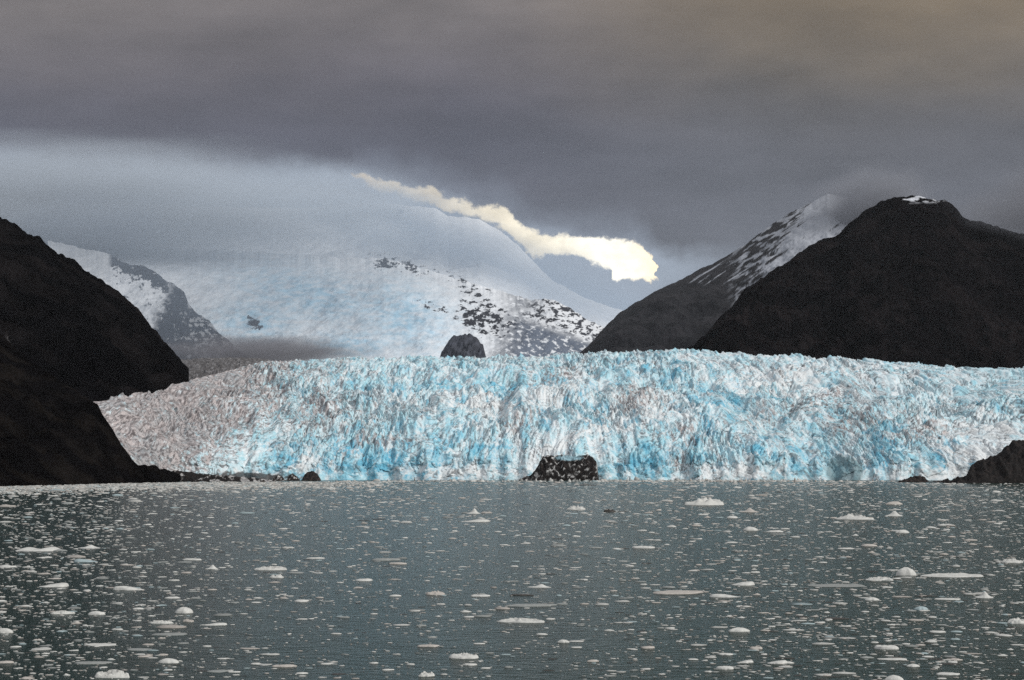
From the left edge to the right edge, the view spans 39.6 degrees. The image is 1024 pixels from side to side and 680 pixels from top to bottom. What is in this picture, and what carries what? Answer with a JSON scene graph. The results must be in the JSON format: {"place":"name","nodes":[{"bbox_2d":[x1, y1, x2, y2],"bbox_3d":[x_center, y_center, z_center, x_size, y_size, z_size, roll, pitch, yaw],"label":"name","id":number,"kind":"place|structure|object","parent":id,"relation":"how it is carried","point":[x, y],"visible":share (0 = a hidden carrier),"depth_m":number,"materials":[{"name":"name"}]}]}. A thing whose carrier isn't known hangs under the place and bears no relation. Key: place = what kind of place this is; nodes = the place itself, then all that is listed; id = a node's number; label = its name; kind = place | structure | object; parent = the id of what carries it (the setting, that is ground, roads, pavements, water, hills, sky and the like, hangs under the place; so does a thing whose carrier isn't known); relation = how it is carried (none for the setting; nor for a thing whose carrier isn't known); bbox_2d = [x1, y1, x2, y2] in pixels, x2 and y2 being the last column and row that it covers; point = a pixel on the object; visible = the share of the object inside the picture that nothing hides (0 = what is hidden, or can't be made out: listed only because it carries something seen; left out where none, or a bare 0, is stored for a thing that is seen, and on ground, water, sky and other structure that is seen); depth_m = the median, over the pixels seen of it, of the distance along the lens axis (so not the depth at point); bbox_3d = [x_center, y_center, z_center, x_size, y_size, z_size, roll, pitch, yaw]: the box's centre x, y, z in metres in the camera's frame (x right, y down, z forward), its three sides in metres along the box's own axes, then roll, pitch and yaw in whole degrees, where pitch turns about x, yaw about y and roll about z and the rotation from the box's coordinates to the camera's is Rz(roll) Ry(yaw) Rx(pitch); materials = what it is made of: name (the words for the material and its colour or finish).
{"place":"outdoors","nodes":[
{"label":"outdoors","id":0,"kind":"place"},
{"bbox_2d":[0,334,180,485],"bbox_3d":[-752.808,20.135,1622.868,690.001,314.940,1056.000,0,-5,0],"label":"hill","id":1,"kind":"structure","parent":0,"point":[54,430],"depth_m":1583.38,"materials":[{"name":"black stone"}]},
{"bbox_2d":[0,217,188,401],"bbox_3d":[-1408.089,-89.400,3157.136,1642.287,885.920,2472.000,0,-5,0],"label":"mountain","id":2,"kind":"structure","parent":0,"point":[71,322],"depth_m":2782.27,"materials":[{"name":"black stone"}]},
{"bbox_2d":[48,240,247,359],"bbox_3d":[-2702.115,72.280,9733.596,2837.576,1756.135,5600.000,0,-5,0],"label":"rock ridge","id":3,"kind":"object","parent":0,"point":[180,326],"visible":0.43,"depth_m":8458.06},
{"bbox_2d":[181,357,270,380],"bbox_3d":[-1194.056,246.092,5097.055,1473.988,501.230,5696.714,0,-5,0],"label":"moraine","id":4,"kind":"structure","parent":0,"point":[200,367],"depth_m":4995.43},
{"bbox_2d":[0,202,622,326],"bbox_3d":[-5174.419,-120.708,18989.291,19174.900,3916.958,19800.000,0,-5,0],"label":"snow mountain","id":5,"kind":"structure","parent":0,"point":[479,252],"depth_m":17313.89,"materials":[{"name":"white snow"}]},
{"bbox_2d":[44,241,603,361],"bbox_3d":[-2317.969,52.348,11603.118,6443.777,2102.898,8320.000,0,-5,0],"label":"snowfield","id":6,"kind":"structure","parent":5,"relation":"on","point":[275,306],"depth_m":9233.99,"materials":[{"name":"white snow"}]},
{"bbox_2d":[440,333,485,358],"bbox_3d":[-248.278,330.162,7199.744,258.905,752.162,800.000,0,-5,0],"label":"rock knoll","id":7,"kind":"structure","parent":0,"point":[468,345],"depth_m":7149.14,"materials":[{"name":"grey stone"}]},
{"bbox_2d":[0,480,1023,679],"bbox_3d":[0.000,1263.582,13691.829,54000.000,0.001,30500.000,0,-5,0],"label":"water","id":8,"kind":"structure","parent":0,"point":[357,660],"depth_m":202.42,"materials":[{"name":"grey liquid"}]},
{"bbox_2d":[0,628,12,632],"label":"ice floe","id":9,"kind":"object","parent":8,"relation":"on","point":[4,630],"visible":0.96,"depth_m":139.83,"materials":[{"name":"white ice"}]},
{"bbox_2d":[15,547,59,550],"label":"ice floe","id":10,"kind":"object","parent":8,"relation":"on","point":[37,549],"visible":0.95,"depth_m":281.05,"materials":[{"name":"white ice"}]},
{"bbox_2d":[39,583,68,586],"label":"ice floe","id":11,"kind":"object","parent":8,"relation":"on","point":[59,585],"visible":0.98,"depth_m":194.93,"materials":[{"name":"white ice"}]},
{"bbox_2d":[51,610,74,613],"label":"ice floe","id":12,"kind":"object","parent":8,"relation":"on","point":[62,612],"visible":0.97,"depth_m":158.38,"materials":[{"name":"white ice"}]},
{"bbox_2d":[74,559,97,561],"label":"ice floe","id":13,"kind":"object","parent":8,"relation":"on","point":[81,560],"visible":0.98,"depth_m":247.72,"materials":[{"name":"white ice"}]},
{"bbox_2d":[80,545,98,547],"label":"ice floe","id":14,"kind":"object","parent":8,"relation":"on","point":[90,546],"visible":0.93,"depth_m":290.79,"materials":[{"name":"white ice"}]},
{"bbox_2d":[75,661,111,663],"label":"ice floe","id":15,"kind":"object","parent":8,"relation":"on","point":[93,662],"visible":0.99,"depth_m":117.80,"materials":[{"name":"white ice"}]},
{"bbox_2d":[88,611,104,614],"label":"ice floe","id":16,"kind":"object","parent":8,"relation":"on","point":[97,613],"visible":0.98,"depth_m":157.52,"materials":[{"name":"white ice"}]},
{"bbox_2d":[85,643,115,645],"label":"ice floe","id":17,"kind":"object","parent":8,"relation":"on","point":[101,644],"visible":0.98,"depth_m":130.18,"materials":[{"name":"white ice"}]},
{"bbox_2d":[95,669,129,677],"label":"ice floe","id":18,"kind":"object","parent":8,"relation":"on","point":[114,673],"visible":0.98,"depth_m":109.94,"materials":[{"name":"white ice"}]},
{"bbox_2d":[113,586,144,589],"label":"ice floe","id":19,"kind":"object","parent":8,"relation":"on","point":[123,588],"visible":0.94,"depth_m":190.04,"materials":[{"name":"white ice"}]},
{"bbox_2d":[127,648,149,650],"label":"ice floe","id":20,"kind":"object","parent":8,"relation":"on","point":[139,649],"visible":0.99,"depth_m":126.63,"materials":[{"name":"grey ice"}]},
{"bbox_2d":[150,620,172,623],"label":"ice floe","id":21,"kind":"object","parent":8,"relation":"on","point":[161,622],"visible":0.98,"depth_m":148.48,"materials":[{"name":"white ice"}]},
{"bbox_2d":[158,658,178,662],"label":"ice floe","id":22,"kind":"object","parent":8,"relation":"on","point":[168,660],"visible":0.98,"depth_m":118.17,"materials":[{"name":"white ice"}]},
{"bbox_2d":[175,607,192,612],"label":"ice floe","id":23,"kind":"object","parent":8,"relation":"on","point":[184,610],"visible":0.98,"depth_m":159.25,"materials":[{"name":"white ice"}]},
{"bbox_2d":[205,623,226,624],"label":"ice floe","id":24,"kind":"object","parent":8,"relation":"on","point":[217,624],"visible":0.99,"depth_m":147.01,"materials":[{"name":"white ice"}]},
{"bbox_2d":[172,470,275,481],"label":"rubble spit","id":25,"kind":"structure","parent":8,"relation":"on","point":[190,476],"depth_m":1881.51,"materials":[{"name":"black stone"}]},
{"bbox_2d":[254,566,286,569],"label":"ice floe","id":26,"kind":"object","parent":8,"relation":"on","point":[272,568],"visible":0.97,"depth_m":227.69,"materials":[{"name":"white ice"}]},
{"bbox_2d":[270,574,283,577],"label":"ice floe","id":27,"kind":"object","parent":8,"relation":"on","point":[277,576],"visible":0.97,"depth_m":211.24,"materials":[{"name":"white ice"}]},
{"bbox_2d":[272,474,284,480],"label":"shore boulder","id":28,"kind":"object","parent":8,"relation":"on","point":[278,477],"visible":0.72,"depth_m":2054.61,"materials":[{"name":"grey stone"}]},
{"bbox_2d":[272,664,296,666],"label":"ice floe","id":29,"kind":"object","parent":8,"relation":"on","point":[288,665],"visible":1,"depth_m":115.88,"materials":[{"name":"white ice"}]},
{"bbox_2d":[285,473,299,480],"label":"shore boulder","id":30,"kind":"object","parent":8,"relation":"on","point":[292,477],"visible":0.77,"depth_m":2055.23,"materials":[{"name":"grey stone"}]},
{"bbox_2d":[301,471,320,480],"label":"shore boulder","id":31,"kind":"object","parent":8,"relation":"on","point":[311,476],"visible":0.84,"depth_m":2055.07,"materials":[{"name":"black stone"}]},
{"bbox_2d":[306,557,323,558],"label":"ice floe","id":32,"kind":"object","parent":8,"relation":"on","point":[315,558],"visible":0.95,"depth_m":256.81,"materials":[{"name":"white ice"}]},
{"bbox_2d":[372,558,399,560],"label":"ice floe","id":33,"kind":"object","parent":8,"relation":"on","point":[382,559],"visible":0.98,"depth_m":251.76,"materials":[{"name":"grey ice"}]},
{"bbox_2d":[389,562,406,563],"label":"ice floe","id":34,"kind":"object","parent":8,"relation":"on","point":[397,563],"visible":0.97,"depth_m":241.81,"materials":[{"name":"white ice"}]},
{"bbox_2d":[418,671,434,676],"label":"ice floe","id":35,"kind":"object","parent":8,"relation":"on","point":[425,674],"visible":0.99,"depth_m":110.55,"materials":[{"name":"white ice"}]},
{"bbox_2d":[417,644,438,646],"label":"ice floe","id":36,"kind":"object","parent":8,"relation":"on","point":[429,645],"visible":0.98,"depth_m":128.98,"materials":[{"name":"white ice"}]},
{"bbox_2d":[426,590,444,594],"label":"ice floe","id":37,"kind":"object","parent":8,"relation":"on","point":[435,593],"visible":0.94,"depth_m":182.69,"materials":[{"name":"white ice"}]},
{"bbox_2d":[449,653,478,658],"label":"ice floe","id":38,"kind":"object","parent":8,"relation":"on","point":[465,656],"visible":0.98,"depth_m":121.14,"materials":[{"name":"white ice"}]},
{"bbox_2d":[466,508,480,513],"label":"ice floe","id":39,"kind":"object","parent":8,"relation":"on","point":[474,511],"visible":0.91,"depth_m":518.66,"materials":[{"name":"white ice"}]},
{"bbox_2d":[461,519,489,521],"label":"ice floe","id":40,"kind":"object","parent":8,"relation":"on","point":[481,520],"visible":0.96,"depth_m":437.96,"materials":[{"name":"white ice"}]},
{"bbox_2d":[471,594,489,596],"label":"ice floe","id":41,"kind":"object","parent":8,"relation":"on","point":[480,595],"visible":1,"depth_m":180.21,"materials":[{"name":"white ice"}]},
{"bbox_2d":[0,476,1023,679],"bbox_3d":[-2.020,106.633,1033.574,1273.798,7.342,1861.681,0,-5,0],"label":"brash ice","id":42,"kind":"structure","parent":8,"relation":"on","point":[83,488],"depth_m":292.08,"materials":[{"name":"white ice"}]},
{"bbox_2d":[498,617,544,622],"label":"ice floe","id":43,"kind":"object","parent":8,"relation":"on","point":[521,620],"visible":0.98,"depth_m":149.84,"materials":[{"name":"white ice"}]},
{"bbox_2d":[510,594,533,595],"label":"ice floe","id":44,"kind":"object","parent":8,"relation":"on","point":[522,594],"visible":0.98,"depth_m":181.57,"materials":[{"name":"black ice"}]},
{"bbox_2d":[505,604,556,606],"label":"ice floe","id":45,"kind":"object","parent":8,"relation":"on","point":[526,605],"visible":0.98,"depth_m":167.16,"materials":[{"name":"white ice"}]},
{"bbox_2d":[531,584,550,587],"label":"ice floe","id":46,"kind":"object","parent":8,"relation":"on","point":[540,586],"visible":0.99,"depth_m":193.87,"materials":[{"name":"white ice"}]},
{"bbox_2d":[94,348,1023,479],"bbox_3d":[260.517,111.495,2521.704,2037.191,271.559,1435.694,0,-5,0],"label":"glacier","id":47,"kind":"object","parent":8,"relation":"on","point":[685,414],"visible":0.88,"depth_m":2364.34,"materials":[{"name":"blue ice"}]},
{"bbox_2d":[522,454,598,479],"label":"rock outcrop","id":48,"kind":"object","parent":8,"relation":"on","point":[567,467],"visible":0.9,"depth_m":2130.71,"materials":[{"name":"black stone"}]},
{"bbox_2d":[558,640,568,642],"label":"ice floe","id":49,"kind":"object","parent":8,"relation":"on","point":[563,641],"visible":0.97,"depth_m":132.11,"materials":[{"name":"white ice"}]},
{"bbox_2d":[567,505,585,509],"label":"ice floe","id":50,"kind":"object","parent":8,"relation":"on","point":[575,508],"visible":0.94,"depth_m":570.02,"materials":[{"name":"white ice"}]},
{"bbox_2d":[632,546,654,547],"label":"ice floe","id":51,"kind":"object","parent":8,"relation":"on","point":[643,547],"visible":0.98,"depth_m":290.93,"materials":[{"name":"white ice"}]},
{"bbox_2d":[641,646,654,648],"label":"ice floe","id":52,"kind":"object","parent":8,"relation":"on","point":[645,647],"visible":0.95,"depth_m":127.87,"materials":[{"name":"white ice"}]},
{"bbox_2d":[653,590,703,593],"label":"ice floe","id":53,"kind":"object","parent":8,"relation":"on","point":[678,592],"visible":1,"depth_m":185.06,"materials":[{"name":"white ice"}]},
{"bbox_2d":[684,497,723,504],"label":"ice floe","id":54,"kind":"object","parent":8,"relation":"on","point":[704,501],"visible":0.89,"depth_m":645.99,"materials":[{"name":"white ice"}]},
{"bbox_2d":[709,594,738,596],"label":"ice floe","id":55,"kind":"object","parent":8,"relation":"on","point":[718,595],"visible":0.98,"depth_m":179.09,"materials":[{"name":"white ice"}]},
{"bbox_2d":[716,666,733,668],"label":"ice floe","id":56,"kind":"object","parent":8,"relation":"on","point":[725,667],"visible":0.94,"depth_m":114.50,"materials":[{"name":"white ice"}]},
{"bbox_2d":[728,627,749,631],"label":"ice floe","id":57,"kind":"object","parent":8,"relation":"on","point":[738,629],"visible":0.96,"depth_m":141.04,"materials":[{"name":"white ice"}]},
{"bbox_2d":[731,581,754,585],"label":"ice floe","id":58,"kind":"object","parent":8,"relation":"on","point":[746,583],"visible":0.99,"depth_m":197.72,"materials":[{"name":"white ice"}]},
{"bbox_2d":[736,660,752,662],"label":"ice floe","id":59,"kind":"object","parent":8,"relation":"on","point":[748,661],"visible":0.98,"depth_m":118.39,"materials":[{"name":"white ice"}]},
{"bbox_2d":[740,508,756,511],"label":"ice floe","id":60,"kind":"object","parent":8,"relation":"on","point":[749,510],"visible":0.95,"depth_m":537.96,"materials":[{"name":"white ice"}]},
{"bbox_2d":[743,527,757,530],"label":"ice floe","id":61,"kind":"object","parent":8,"relation":"on","point":[750,529],"visible":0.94,"depth_m":375.23,"materials":[{"name":"white ice"}]},
{"bbox_2d":[769,660,786,663],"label":"ice floe","id":62,"kind":"object","parent":8,"relation":"on","point":[781,662],"visible":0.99,"depth_m":117.78,"materials":[{"name":"white ice"}]},
{"bbox_2d":[807,584,863,586],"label":"ice floe","id":63,"kind":"object","parent":8,"relation":"on","point":[837,585],"visible":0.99,"depth_m":196.21,"materials":[{"name":"white ice"}]},
{"bbox_2d":[836,513,873,519],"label":"ice floe","id":64,"kind":"object","parent":8,"relation":"on","point":[853,517],"visible":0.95,"depth_m":458.97,"materials":[{"name":"white ice"}]},
{"bbox_2d":[865,597,878,599],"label":"ice floe","id":65,"kind":"object","parent":8,"relation":"on","point":[871,598],"visible":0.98,"depth_m":174.93,"materials":[{"name":"white ice"}]},
{"bbox_2d":[866,576,892,580],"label":"ice floe","id":66,"kind":"object","parent":8,"relation":"on","point":[878,578],"visible":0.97,"depth_m":206.36,"materials":[{"name":"white ice"}]},
{"bbox_2d":[874,645,898,648],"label":"ice floe","id":67,"kind":"object","parent":8,"relation":"on","point":[885,647],"visible":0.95,"depth_m":127.26,"materials":[{"name":"white ice"}]},
{"bbox_2d":[877,658,906,659],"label":"ice floe","id":68,"kind":"object","parent":8,"relation":"on","point":[892,658],"visible":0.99,"depth_m":120.28,"materials":[{"name":"white ice"}]},
{"bbox_2d":[885,511,901,515],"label":"ice floe","id":69,"kind":"object","parent":8,"relation":"on","point":[894,513],"visible":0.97,"depth_m":491.94,"materials":[{"name":"white ice"}]},
{"bbox_2d":[885,675,903,679],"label":"ice floe","id":70,"kind":"object","parent":8,"relation":"on","point":[893,677],"visible":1,"depth_m":108.40,"materials":[{"name":"white ice"}]},
{"bbox_2d":[896,530,908,532],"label":"ice floe","id":71,"kind":"object","parent":8,"relation":"on","point":[902,531],"visible":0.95,"depth_m":361.15,"materials":[{"name":"white ice"}]},
{"bbox_2d":[896,567,915,575],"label":"ice floe","id":72,"kind":"object","parent":8,"relation":"on","point":[906,571],"visible":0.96,"depth_m":216.05,"materials":[{"name":"white ice"}]},
{"bbox_2d":[898,476,928,481],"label":"islet rock","id":73,"kind":"object","parent":8,"relation":"in","point":[917,479],"visible":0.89,"depth_m":1826.98,"materials":[{"name":"black stone"}]},
{"bbox_2d":[907,664,919,666],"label":"ice floe","id":74,"kind":"object","parent":8,"relation":"on","point":[912,665],"visible":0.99,"depth_m":115.94,"materials":[{"name":"white ice"}]},
{"bbox_2d":[914,606,927,609],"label":"ice floe","id":75,"kind":"object","parent":8,"relation":"on","point":[921,608],"visible":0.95,"depth_m":162.93,"materials":[{"name":"white ice"}]},
{"bbox_2d":[935,598,959,599],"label":"ice floe","id":76,"kind":"object","parent":8,"relation":"on","point":[947,598],"visible":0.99,"depth_m":176.20,"materials":[{"name":"white ice"}]},
{"bbox_2d":[936,672,959,674],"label":"ice floe","id":77,"kind":"object","parent":8,"relation":"on","point":[943,673],"visible":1,"depth_m":111.36,"materials":[{"name":"white ice"}]},
{"bbox_2d":[921,573,983,576],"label":"ice floe","id":78,"kind":"object","parent":8,"relation":"on","point":[952,575],"visible":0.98,"depth_m":213.78,"materials":[{"name":"white ice"}]},
{"bbox_2d":[942,440,1023,482],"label":"rocky headland","id":79,"kind":"structure","parent":8,"relation":"on","point":[1005,464],"depth_m":1699.95,"materials":[{"name":"black stone"}]},
{"bbox_2d":[975,592,992,597],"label":"ice floe","id":80,"kind":"object","parent":8,"relation":"on","point":[984,595],"visible":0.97,"depth_m":178.22,"materials":[{"name":"white ice"}]},
{"bbox_2d":[1001,558,1022,562],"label":"ice floe","id":81,"kind":"object","parent":8,"relation":"on","point":[1013,560],"visible":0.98,"depth_m":245.69,"materials":[{"name":"white ice"}]},
{"bbox_2d":[1007,617,1023,623],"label":"ice floe","id":82,"kind":"object","parent":8,"relation":"on","point":[1017,620],"visible":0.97,"depth_m":148.50,"materials":[{"name":"white ice"}]},
{"bbox_2d":[0,0,1023,309],"label":"sky","id":83,"kind":"structure","parent":0,"point":[628,148],"materials":[{"name":"grey"}]},
{"bbox_2d":[580,194,875,354],"bbox_3d":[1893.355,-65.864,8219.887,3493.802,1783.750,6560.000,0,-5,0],"label":"peak","id":84,"kind":"structure","parent":0,"point":[688,310],"depth_m":7268.89,"materials":[{"name":"grey stone"}]},
{"bbox_2d":[657,195,1023,368],"bbox_3d":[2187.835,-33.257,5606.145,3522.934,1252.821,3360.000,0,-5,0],"label":"mountain","id":85,"kind":"structure","parent":0,"point":[916,279],"depth_m":5025.07,"materials":[{"name":"black stone"}]}
]}

